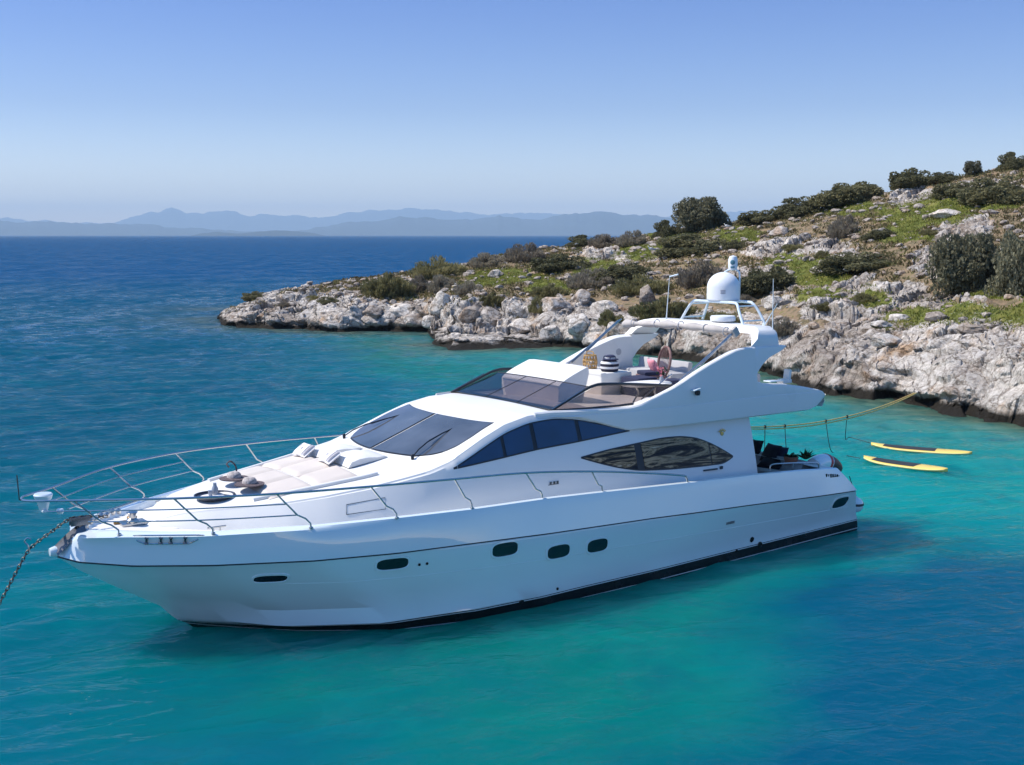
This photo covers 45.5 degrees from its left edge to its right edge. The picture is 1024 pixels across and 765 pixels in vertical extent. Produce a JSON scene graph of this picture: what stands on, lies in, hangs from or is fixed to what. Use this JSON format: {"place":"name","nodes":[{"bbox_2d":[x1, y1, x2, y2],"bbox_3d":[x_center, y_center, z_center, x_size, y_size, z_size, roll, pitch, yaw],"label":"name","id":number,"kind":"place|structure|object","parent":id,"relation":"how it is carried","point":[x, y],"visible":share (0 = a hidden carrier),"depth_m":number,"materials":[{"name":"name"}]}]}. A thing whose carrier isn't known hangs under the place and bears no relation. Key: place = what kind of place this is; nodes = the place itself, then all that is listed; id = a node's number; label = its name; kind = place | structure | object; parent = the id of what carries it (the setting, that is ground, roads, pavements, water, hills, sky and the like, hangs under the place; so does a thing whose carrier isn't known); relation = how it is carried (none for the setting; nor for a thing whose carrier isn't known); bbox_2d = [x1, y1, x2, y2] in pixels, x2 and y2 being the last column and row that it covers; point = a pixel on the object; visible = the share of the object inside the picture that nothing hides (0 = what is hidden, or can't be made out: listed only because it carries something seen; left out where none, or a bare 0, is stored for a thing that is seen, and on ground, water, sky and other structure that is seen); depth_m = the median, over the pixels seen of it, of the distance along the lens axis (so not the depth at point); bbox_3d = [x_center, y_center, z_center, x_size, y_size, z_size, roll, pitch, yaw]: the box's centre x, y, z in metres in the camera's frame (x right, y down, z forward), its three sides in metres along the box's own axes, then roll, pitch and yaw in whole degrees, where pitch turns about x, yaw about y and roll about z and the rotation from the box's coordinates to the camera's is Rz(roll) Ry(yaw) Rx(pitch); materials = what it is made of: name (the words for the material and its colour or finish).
{"place":"outdoors","nodes":[
{"label":"outdoors","id":0,"kind":"place"},
{"bbox_2d":[191,230,324,235],"bbox_3d":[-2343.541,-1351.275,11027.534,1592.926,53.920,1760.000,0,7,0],"label":"islet","id":1,"kind":"object","parent":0,"point":[279,233],"visible":0.99,"depth_m":10561.48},
{"bbox_2d":[0,211,734,235],"bbox_3d":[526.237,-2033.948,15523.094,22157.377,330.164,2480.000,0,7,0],"label":"mountains","id":2,"kind":"structure","parent":0,"point":[594,223],"depth_m":14828.45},
{"bbox_2d":[0,207,765,231],"bbox_3d":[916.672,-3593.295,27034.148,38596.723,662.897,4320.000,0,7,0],"label":"mountains","id":3,"kind":"structure","parent":0,"point":[171,217],"depth_m":26463.93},
{"bbox_2d":[0,236,1023,764],"bbox_3d":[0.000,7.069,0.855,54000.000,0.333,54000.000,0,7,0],"label":"water","id":4,"kind":"structure","parent":0,"point":[888,630],"depth_m":23.29,"materials":[{"name":"blue liquid"}]},
{"bbox_2d":[16,255,857,630],"bbox_3d":[-0.639,1.126,25.942,18.869,7.479,6.253,-5,8,-35],"label":"motor yacht","id":5,"kind":"object","parent":4,"relation":"on","point":[532,483],"visible":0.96,"depth_m":23.70,"materials":[{"name":"plastic"}]},
{"bbox_2d":[0,515,107,604],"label":"anchor chain","id":6,"kind":"object","parent":5,"relation":"attached to","point":[24,556],"visible":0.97,"depth_m":20.73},
{"bbox_2d":[194,490,234,500],"bbox_3d":[-5.408,2.060,22.182,0.740,0.065,0.740,-5,8,-35],"label":"serving tray","id":7,"kind":"object","parent":5,"relation":"on","point":[204,493],"visible":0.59,"depth_m":22.21,"materials":[{"name":"silver metal"}]},
{"bbox_2d":[219,461,248,481],"bbox_3d":[-5.228,1.671,22.916,0.561,0.310,0.550,4,8,31],"label":"sun hat","id":8,"kind":"object","parent":5,"relation":"on","point":[234,476],"visible":0.98,"depth_m":22.83,"materials":[{"name":"fabric"}]},
{"bbox_2d":[234,477,264,487],"bbox_3d":[-4.826,1.814,22.422,0.546,0.155,0.550,4,8,31],"label":"sun hat","id":9,"kind":"object","parent":5,"relation":"on","point":[247,482],"visible":1,"depth_m":22.32,"materials":[{"name":"fabric"}]},
{"bbox_2d":[292,443,316,457],"bbox_3d":[-4.171,1.356,24.495,0.297,0.232,0.540,-5,9,-38],"label":"pillow","id":10,"kind":"object","parent":5,"relation":"on","point":[303,450],"visible":1,"depth_m":24.37,"materials":[{"name":"white fabric"}]},
{"bbox_2d":[318,449,341,464],"bbox_3d":[-3.528,1.430,23.630,0.297,0.232,0.540,-4,8,-32],"label":"pillow","id":11,"kind":"object","parent":5,"relation":"on","point":[329,456],"visible":1,"depth_m":23.50,"materials":[{"name":"white fabric"}]},
{"bbox_2d":[454,419,629,468],"bbox_3d":[0.648,1.120,24.331,4.451,0.719,0.259,-5,8,-35],"label":"side window","id":12,"kind":"structure","parent":5,"relation":"in","point":[533,436],"depth_m":24.26,"materials":[{"name":"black glass"}]},
{"bbox_2d":[582,351,597,368],"bbox_3d":[1.877,-0.552,29.305,0.368,0.426,0.368,-5,8,-35],"label":"wicker lantern","id":13,"kind":"object","parent":5,"relation":"on","point":[590,362],"visible":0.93,"depth_m":29.21,"materials":[{"name":"beige wicker"}]},
{"bbox_2d":[600,355,618,371],"bbox_3d":[2.294,-0.449,28.677,0.440,0.363,0.437,-5,8,-35],"label":"striped bag","id":14,"kind":"object","parent":5,"relation":"on","point":[609,366],"visible":0.94,"depth_m":28.51,"materials":[{"name":"blue fabric"}]},
{"bbox_2d":[636,346,671,378],"bbox_3d":[3.394,-0.318,29.161,0.698,1.108,0.775,-2,7,-15],"label":"rattan chair","id":15,"kind":"object","parent":5,"relation":"on","point":[650,372],"visible":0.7,"depth_m":29.00,"materials":[{"name":"brown wicker"}]},
{"bbox_2d":[581,436,732,470],"bbox_3d":[3.149,1.555,25.960,4.260,0.725,0.208,-5,8,-35],"label":"saloon window","id":16,"kind":"structure","parent":5,"relation":"in","point":[674,452],"depth_m":26.00,"materials":[{"name":"black glass"}]},
{"bbox_2d":[753,439,763,453],"bbox_3d":[6.063,1.616,30.473,0.233,0.365,0.440,-6,9,-41],"label":"cushion","id":17,"kind":"object","parent":5,"relation":"on","point":[758,444],"visible":0.48,"depth_m":30.34,"materials":[{"name":"black fabric"}]},
{"bbox_2d":[757,457,781,469],"bbox_3d":[6.331,1.965,29.755,0.620,0.266,0.470,5,9,37],"label":"cushion","id":18,"kind":"object","parent":5,"relation":"on","point":[766,462],"visible":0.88,"depth_m":29.64,"materials":[{"name":"black fabric"}]},
{"bbox_2d":[760,443,781,460],"bbox_3d":[6.351,1.737,29.977,0.311,0.421,0.540,-3,8,-27],"label":"cushion","id":19,"kind":"object","parent":5,"relation":"on","point":[771,451],"visible":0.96,"depth_m":29.88,"materials":[{"name":"black fabric"}]},
{"bbox_2d":[782,449,815,462],"bbox_3d":[6.902,1.763,29.270,0.847,0.320,0.472,1,7,8],"label":"potted plant","id":20,"kind":"object","parent":5,"relation":"on","point":[792,457],"visible":1,"depth_m":29.20,"materials":[{"name":"green plant"}]},
{"bbox_2d":[808,453,842,470],"bbox_3d":[7.609,2.607,29.652,1.130,1.811,0.414,-6,9,-42],"label":"towable tube","id":21,"kind":"object","parent":5,"relation":"hanging from","point":[827,460],"visible":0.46,"depth_m":29.31,"materials":[{"name":"plastic"}]},
{"bbox_2d":[751,393,913,427],"bbox_3d":[9.530,0.773,38.627,0.038,1.316,17.902,5,9,38],"label":"mooring rope","id":22,"kind":"object","parent":5,"relation":"attached to","point":[830,419],"visible":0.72,"depth_m":39.72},
{"bbox_2d":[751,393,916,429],"bbox_3d":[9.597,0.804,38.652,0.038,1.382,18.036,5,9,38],"label":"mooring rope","id":23,"kind":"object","parent":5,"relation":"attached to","point":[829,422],"visible":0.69,"depth_m":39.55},
{"bbox_2d":[849,476,863,511],"bbox_3d":[8.430,2.722,29.887,0.392,0.945,0.438,1,7,12],"label":"ball fender","id":24,"kind":"object","parent":5,"relation":"hanging from","point":[859,504],"visible":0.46,"depth_m":29.79,"materials":[{"name":"plastic"}]},
{"bbox_2d":[864,455,947,471],"bbox_3d":[12.100,2.505,37.597,2.724,0.205,0.838,6,9,42],"label":"paddle board","id":25,"kind":"object","parent":4,"relation":"on","point":[903,464],"visible":1,"depth_m":37.41,"materials":[{"name":"plastic"}]},
{"bbox_2d":[871,442,971,453],"bbox_3d":[13.475,2.187,40.228,3.198,0.205,0.838,3,8,27],"label":"paddle board","id":26,"kind":"object","parent":4,"relation":"on","point":[917,449],"visible":0.99,"depth_m":40.05,"materials":[{"name":"plastic"}]},
{"bbox_2d":[0,0,1023,223],"label":"sky","id":27,"kind":"structure","parent":0,"point":[112,111],"materials":[{"name":"blue"}]},
{"bbox_2d":[217,168,1023,426],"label":"island","id":28,"kind":"structure","parent":0,"point":[949,369],"depth_m":68.24,"materials":[{"name":"stone"}]},
{"bbox_2d":[241,291,264,300],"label":"bush","id":29,"kind":"object","parent":28,"relation":"on","point":[253,295],"visible":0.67,"depth_m":109.50,"materials":[{"name":"green plant"}]},
{"bbox_2d":[316,296,338,303],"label":"bush","id":30,"kind":"object","parent":28,"relation":"on","point":[323,301],"visible":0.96,"depth_m":93.53,"materials":[{"name":"green plant"}]},
{"bbox_2d":[362,305,381,317],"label":"boulder","id":31,"kind":"object","parent":28,"relation":"on","point":[372,311],"visible":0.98,"depth_m":90.87,"materials":[{"name":"stone"}]},
{"bbox_2d":[359,271,416,298],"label":"bush","id":32,"kind":"object","parent":28,"relation":"on","point":[382,287],"visible":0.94,"depth_m":94.51,"materials":[{"name":"green plant"}]},
{"bbox_2d":[389,303,410,317],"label":"boulder","id":33,"kind":"object","parent":28,"relation":"on","point":[399,310],"visible":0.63,"depth_m":91.07,"materials":[{"name":"stone"}]},
{"bbox_2d":[410,274,427,292],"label":"bush","id":34,"kind":"object","parent":28,"relation":"on","point":[421,283],"visible":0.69,"depth_m":96.45,"materials":[{"name":"grey plant"}]},
{"bbox_2d":[422,315,438,328],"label":"boulder","id":35,"kind":"object","parent":28,"relation":"on","point":[427,320],"visible":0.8,"depth_m":87.45,"materials":[{"name":"stone"}]},
{"bbox_2d":[407,255,469,279],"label":"bush","id":36,"kind":"object","parent":28,"relation":"on","point":[439,267],"visible":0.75,"depth_m":102.14,"materials":[{"name":"green plant"}]},
{"bbox_2d":[429,291,449,317],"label":"boulder","id":37,"kind":"object","parent":28,"relation":"on","point":[440,299],"visible":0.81,"depth_m":87.46,"materials":[{"name":"stone"}]},
{"bbox_2d":[426,274,455,293],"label":"bush","id":38,"kind":"object","parent":28,"relation":"on","point":[437,283],"visible":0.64,"depth_m":95.10,"materials":[{"name":"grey plant"}]},
{"bbox_2d":[452,280,481,295],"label":"bush","id":39,"kind":"object","parent":28,"relation":"on","point":[463,288],"visible":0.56,"depth_m":92.27,"materials":[{"name":"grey plant"}]},
{"bbox_2d":[458,306,480,322],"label":"boulder","id":40,"kind":"object","parent":28,"relation":"on","point":[469,314],"visible":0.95,"depth_m":84.17,"materials":[{"name":"stone"}]},
{"bbox_2d":[469,252,506,267],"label":"bush","id":41,"kind":"object","parent":28,"relation":"on","point":[484,259],"visible":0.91,"depth_m":103.53,"materials":[{"name":"grey plant"}]},
{"bbox_2d":[480,307,501,325],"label":"boulder","id":42,"kind":"object","parent":28,"relation":"on","point":[491,315],"visible":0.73,"depth_m":84.10,"materials":[{"name":"stone"}]},
{"bbox_2d":[478,291,504,307],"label":"bush","id":43,"kind":"object","parent":28,"relation":"on","point":[490,300],"visible":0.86,"depth_m":85.71,"materials":[{"name":"green plant"}]},
{"bbox_2d":[507,318,531,333],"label":"boulder","id":44,"kind":"object","parent":28,"relation":"on","point":[520,325],"visible":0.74,"depth_m":82.29,"materials":[{"name":"stone"}]},
{"bbox_2d":[501,242,545,262],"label":"bush","id":45,"kind":"object","parent":28,"relation":"on","point":[516,254],"visible":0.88,"depth_m":104.49,"materials":[{"name":"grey plant"}]},
{"bbox_2d":[527,296,542,313],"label":"bush","id":46,"kind":"object","parent":28,"relation":"on","point":[534,303],"visible":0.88,"depth_m":82.53,"materials":[{"name":"green plant"}]},
{"bbox_2d":[530,282,570,299],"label":"bush","id":47,"kind":"object","parent":28,"relation":"on","point":[547,291],"visible":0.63,"depth_m":86.26,"materials":[{"name":"green plant"}]},
{"bbox_2d":[539,325,562,343],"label":"boulder","id":48,"kind":"object","parent":28,"relation":"on","point":[552,333],"visible":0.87,"depth_m":78.73,"materials":[{"name":"stone"}]},
{"bbox_2d":[536,297,573,311],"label":"boulder","id":49,"kind":"object","parent":28,"relation":"on","point":[553,303],"visible":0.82,"depth_m":82.12,"materials":[{"name":"stone"}]},
{"bbox_2d":[529,254,592,273],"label":"bush","id":50,"kind":"object","parent":28,"relation":"on","point":[555,263],"visible":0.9,"depth_m":97.05,"materials":[{"name":"green plant"}]},
{"bbox_2d":[568,313,590,337],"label":"boulder","id":51,"kind":"object","parent":28,"relation":"on","point":[579,324],"visible":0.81,"depth_m":76.84,"materials":[{"name":"stone"}]},
{"bbox_2d":[564,234,594,246],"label":"bush","id":52,"kind":"object","parent":28,"relation":"on","point":[580,240],"visible":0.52,"depth_m":110.84,"materials":[{"name":"green plant"}]},
{"bbox_2d":[571,289,590,304],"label":"boulder","id":53,"kind":"object","parent":28,"relation":"on","point":[582,296],"visible":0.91,"depth_m":82.91,"materials":[{"name":"stone"}]},
{"bbox_2d":[565,267,614,288],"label":"bush","id":54,"kind":"object","parent":28,"relation":"on","point":[582,280],"visible":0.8,"depth_m":87.58,"materials":[{"name":"grey plant"}]},
{"bbox_2d":[582,334,600,346],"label":"boulder","id":55,"kind":"object","parent":28,"relation":"on","point":[588,340],"visible":0.62,"depth_m":75.41,"materials":[{"name":"stone"}]},
{"bbox_2d":[587,233,617,247],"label":"bush","id":56,"kind":"object","parent":28,"relation":"on","point":[601,240],"visible":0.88,"depth_m":107.12,"materials":[{"name":"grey plant"}]},
{"bbox_2d":[590,300,618,313],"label":"boulder","id":57,"kind":"object","parent":28,"relation":"on","point":[597,307],"visible":0.78,"depth_m":78.32,"materials":[{"name":"stone"}]},
{"bbox_2d":[597,309,624,326],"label":"bush","id":58,"kind":"object","parent":28,"relation":"on","point":[604,318],"visible":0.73,"depth_m":74.69,"materials":[{"name":"green plant"}]},
{"bbox_2d":[606,321,620,336],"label":"boulder","id":59,"kind":"object","parent":28,"relation":"on","point":[614,330],"visible":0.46,"depth_m":73.87,"materials":[{"name":"stone"}]},
{"bbox_2d":[589,263,651,281],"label":"bush","id":60,"kind":"object","parent":28,"relation":"on","point":[629,271],"visible":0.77,"depth_m":87.93,"materials":[{"name":"green plant"}]},
{"bbox_2d":[222,167,1023,333],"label":"scrub","id":61,"kind":"object","parent":28,"relation":"on","point":[752,264],"visible":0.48,"depth_m":90.24,"materials":[{"name":"plant"}]},
{"bbox_2d":[223,168,1023,352],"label":"loose stones","id":62,"kind":"object","parent":28,"relation":"on","point":[813,325],"visible":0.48,"depth_m":87.69,"materials":[{"name":"stone"}]},
{"bbox_2d":[616,230,646,246],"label":"bush","id":63,"kind":"object","parent":28,"relation":"on","point":[627,239],"visible":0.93,"depth_m":104.49,"materials":[{"name":"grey plant"}]},
{"bbox_2d":[605,273,675,296],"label":"bush","id":64,"kind":"object","parent":28,"relation":"on","point":[623,288],"visible":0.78,"depth_m":82.10,"materials":[{"name":"green plant"}]},
{"bbox_2d":[639,284,655,304],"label":"boulder","id":65,"kind":"object","parent":28,"relation":"on","point":[647,295],"visible":0.73,"depth_m":78.74,"materials":[{"name":"stone"}]},
{"bbox_2d":[627,295,701,319],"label":"bush","id":66,"kind":"object","parent":28,"relation":"on","point":[657,309],"visible":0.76,"depth_m":72.69,"materials":[{"name":"green plant"}]},
{"bbox_2d":[651,219,684,237],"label":"bush","id":67,"kind":"object","parent":28,"relation":"on","point":[664,229],"visible":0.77,"depth_m":105.47,"materials":[{"name":"green plant"}]},
{"bbox_2d":[653,233,727,256],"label":"bush","id":68,"kind":"object","parent":28,"relation":"on","point":[686,245],"visible":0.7,"depth_m":93.88,"materials":[{"name":"green plant"}]},
{"bbox_2d":[675,260,723,288],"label":"bush","id":69,"kind":"object","parent":28,"relation":"on","point":[696,277],"visible":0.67,"depth_m":80.79,"materials":[{"name":"grey plant"}]},
{"bbox_2d":[671,196,730,232],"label":"tree","id":70,"kind":"object","parent":28,"relation":"on","point":[694,214],"visible":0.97,"depth_m":104.62,"materials":[{"name":"green plant"}]},
{"bbox_2d":[697,311,743,322],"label":"bush","id":71,"kind":"object","parent":28,"relation":"on","point":[707,315],"visible":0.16,"depth_m":70.31,"materials":[{"name":"green plant"}]},
{"bbox_2d":[439,191,1023,333],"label":"grass","id":72,"kind":"structure","parent":28,"relation":"on","point":[889,226],"depth_m":80.76,"materials":[{"name":"plant"}]},
{"bbox_2d":[722,240,747,249],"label":"bush","id":73,"kind":"object","parent":28,"relation":"on","point":[734,244],"visible":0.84,"depth_m":90.91,"materials":[{"name":"green plant"}]},
{"bbox_2d":[729,294,756,305],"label":"bush","id":74,"kind":"object","parent":28,"relation":"on","point":[745,297],"visible":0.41,"depth_m":72.93,"materials":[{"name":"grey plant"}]},
{"bbox_2d":[732,210,780,225],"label":"bush","id":75,"kind":"object","parent":28,"relation":"on","point":[761,217],"visible":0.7,"depth_m":101.98,"materials":[{"name":"green plant"}]},
{"bbox_2d":[737,266,795,295],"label":"bush","id":76,"kind":"object","parent":28,"relation":"on","point":[761,281],"visible":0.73,"depth_m":73.60,"materials":[{"name":"green plant"}]},
{"bbox_2d":[761,295,783,309],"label":"boulder","id":77,"kind":"object","parent":28,"relation":"on","point":[768,302],"visible":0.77,"depth_m":68.97,"materials":[{"name":"stone"}]},
{"bbox_2d":[768,226,787,236],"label":"boulder","id":78,"kind":"object","parent":28,"relation":"on","point":[780,230],"visible":0.79,"depth_m":93.22,"materials":[{"name":"stone"}]},
{"bbox_2d":[767,316,797,336],"bbox_3d":[14.178,-2.901,63.764,1.829,1.309,1.606,-1,7,-9],"label":"bush","id":79,"kind":"object","parent":28,"relation":"on","point":[782,329],"visible":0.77,"depth_m":63.39,"materials":[{"name":"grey plant"}]},
{"bbox_2d":[781,244,803,250],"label":"bush","id":80,"kind":"object","parent":28,"relation":"on","point":[788,247],"visible":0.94,"depth_m":83.17,"materials":[{"name":"green plant"}]},
{"bbox_2d":[769,196,830,217],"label":"bush","id":81,"kind":"object","parent":28,"relation":"on","point":[797,209],"visible":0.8,"depth_m":100.10,"materials":[{"name":"green plant"}]},
{"bbox_2d":[809,301,830,311],"bbox_3d":[16.598,-4.012,64.573,1.658,0.622,1.471,-4,8,-32],"label":"bush","id":82,"kind":"object","parent":28,"relation":"on","point":[824,306],"visible":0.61,"depth_m":64.15,"materials":[{"name":"green plant"}]},
{"bbox_2d":[826,213,858,238],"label":"bush","id":83,"kind":"object","parent":28,"relation":"on","point":[837,229],"visible":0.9,"depth_m":83.72,"materials":[{"name":"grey plant"}]},
{"bbox_2d":[808,181,883,206],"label":"bush","id":84,"kind":"object","parent":28,"relation":"on","point":[838,194],"visible":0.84,"depth_m":97.38,"materials":[{"name":"green plant"}]},
{"bbox_2d":[809,251,892,274],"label":"bush","id":85,"kind":"object","parent":28,"relation":"on","point":[838,263],"visible":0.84,"depth_m":70.92,"materials":[{"name":"green plant"}]},
{"bbox_2d":[852,293,879,302],"bbox_3d":[18.509,-4.423,63.661,1.483,0.589,1.437,1,7,10],"label":"bush","id":86,"kind":"object","parent":28,"relation":"on","point":[862,297],"visible":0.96,"depth_m":63.35,"materials":[{"name":"green plant"}]},
{"bbox_2d":[856,184,882,199],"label":"bush","id":87,"kind":"object","parent":28,"relation":"on","point":[870,195],"visible":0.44,"depth_m":97.43,"materials":[{"name":"green plant"}]},
{"bbox_2d":[859,229,896,240],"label":"bush","id":88,"kind":"object","parent":28,"relation":"on","point":[875,234],"visible":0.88,"depth_m":78.42,"materials":[{"name":"green plant"}]},
{"bbox_2d":[869,320,892,327],"bbox_3d":[17.873,-2.803,58.969,1.119,0.433,1.123,1,7,9],"label":"boulder","id":89,"kind":"object","parent":28,"relation":"on","point":[880,323],"visible":0.93,"depth_m":58.56,"materials":[{"name":"stone"}]},
{"bbox_2d":[870,332,901,347],"bbox_3d":[17.001,-1.898,55.250,1.246,0.723,1.367,5,9,36],"label":"boulder","id":90,"kind":"object","parent":28,"relation":"on","point":[880,340],"visible":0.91,"depth_m":54.88,"materials":[{"name":"stone"}]},
{"bbox_2d":[889,313,910,321],"bbox_3d":[18.805,-3.143,59.315,0.808,0.415,0.986,-7,10,-44],"label":"boulder","id":91,"kind":"object","parent":28,"relation":"on","point":[895,317],"visible":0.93,"depth_m":59.09,"materials":[{"name":"stone"}]},
{"bbox_2d":[888,167,932,190],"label":"bush","id":92,"kind":"object","parent":28,"relation":"on","point":[910,178],"visible":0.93,"depth_m":95.97,"materials":[{"name":"green plant"}]},
{"bbox_2d":[918,228,938,235],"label":"bush","id":93,"kind":"object","parent":28,"relation":"on","point":[928,232],"visible":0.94,"depth_m":75.38,"materials":[{"name":"green plant"}]},
{"bbox_2d":[924,311,949,321],"bbox_3d":[19.572,-3.013,56.054,1.258,0.517,1.042,1,7,12],"label":"boulder","id":94,"kind":"object","parent":28,"relation":"on","point":[935,316],"visible":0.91,"depth_m":55.72,"materials":[{"name":"stone"}]},
{"bbox_2d":[925,171,963,182],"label":"bush","id":95,"kind":"object","parent":28,"relation":"on","point":[945,177],"visible":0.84,"depth_m":94.46,"materials":[{"name":"green plant"}]},
{"bbox_2d":[929,209,959,218],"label":"boulder","id":96,"kind":"object","parent":28,"relation":"on","point":[942,213],"visible":0.92,"depth_m":79.51,"materials":[{"name":"stone"}]},
{"bbox_2d":[927,181,976,198],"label":"bush","id":97,"kind":"object","parent":28,"relation":"on","point":[944,191],"visible":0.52,"depth_m":85.70,"materials":[{"name":"green plant"}]},
{"bbox_2d":[924,232,999,297],"bbox_3d":[22.699,-5.615,60.848,3.903,3.836,2.912,-4,8,-29],"label":"bush","id":98,"kind":"object","parent":28,"relation":"on","point":[964,263],"visible":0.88,"depth_m":60.08,"materials":[{"name":"green plant"}]},
{"bbox_2d":[955,325,987,333],"bbox_3d":[20.123,-2.325,53.231,1.483,0.399,0.896,3,8,26],"label":"boulder","id":99,"kind":"object","parent":28,"relation":"on","point":[970,329],"visible":0.97,"depth_m":52.88,"materials":[{"name":"stone"}]},
{"bbox_2d":[963,160,982,175],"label":"tree","id":100,"kind":"object","parent":28,"relation":"on","point":[970,167],"visible":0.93,"depth_m":94.02,"materials":[{"name":"green plant"}]},
{"bbox_2d":[956,175,1023,204],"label":"bush","id":101,"kind":"object","parent":28,"relation":"on","point":[1003,192],"visible":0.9,"depth_m":79.99,"materials":[{"name":"green plant"}]},
{"bbox_2d":[983,230,1023,297],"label":"bush","id":102,"kind":"object","parent":28,"relation":"on","point":[1009,276],"visible":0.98,"depth_m":57.39,"materials":[{"name":"green plant"}]},
{"bbox_2d":[994,151,1023,170],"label":"bush","id":103,"kind":"object","parent":28,"relation":"on","point":[1009,160],"visible":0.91,"depth_m":93.42,"materials":[{"name":"green plant"}]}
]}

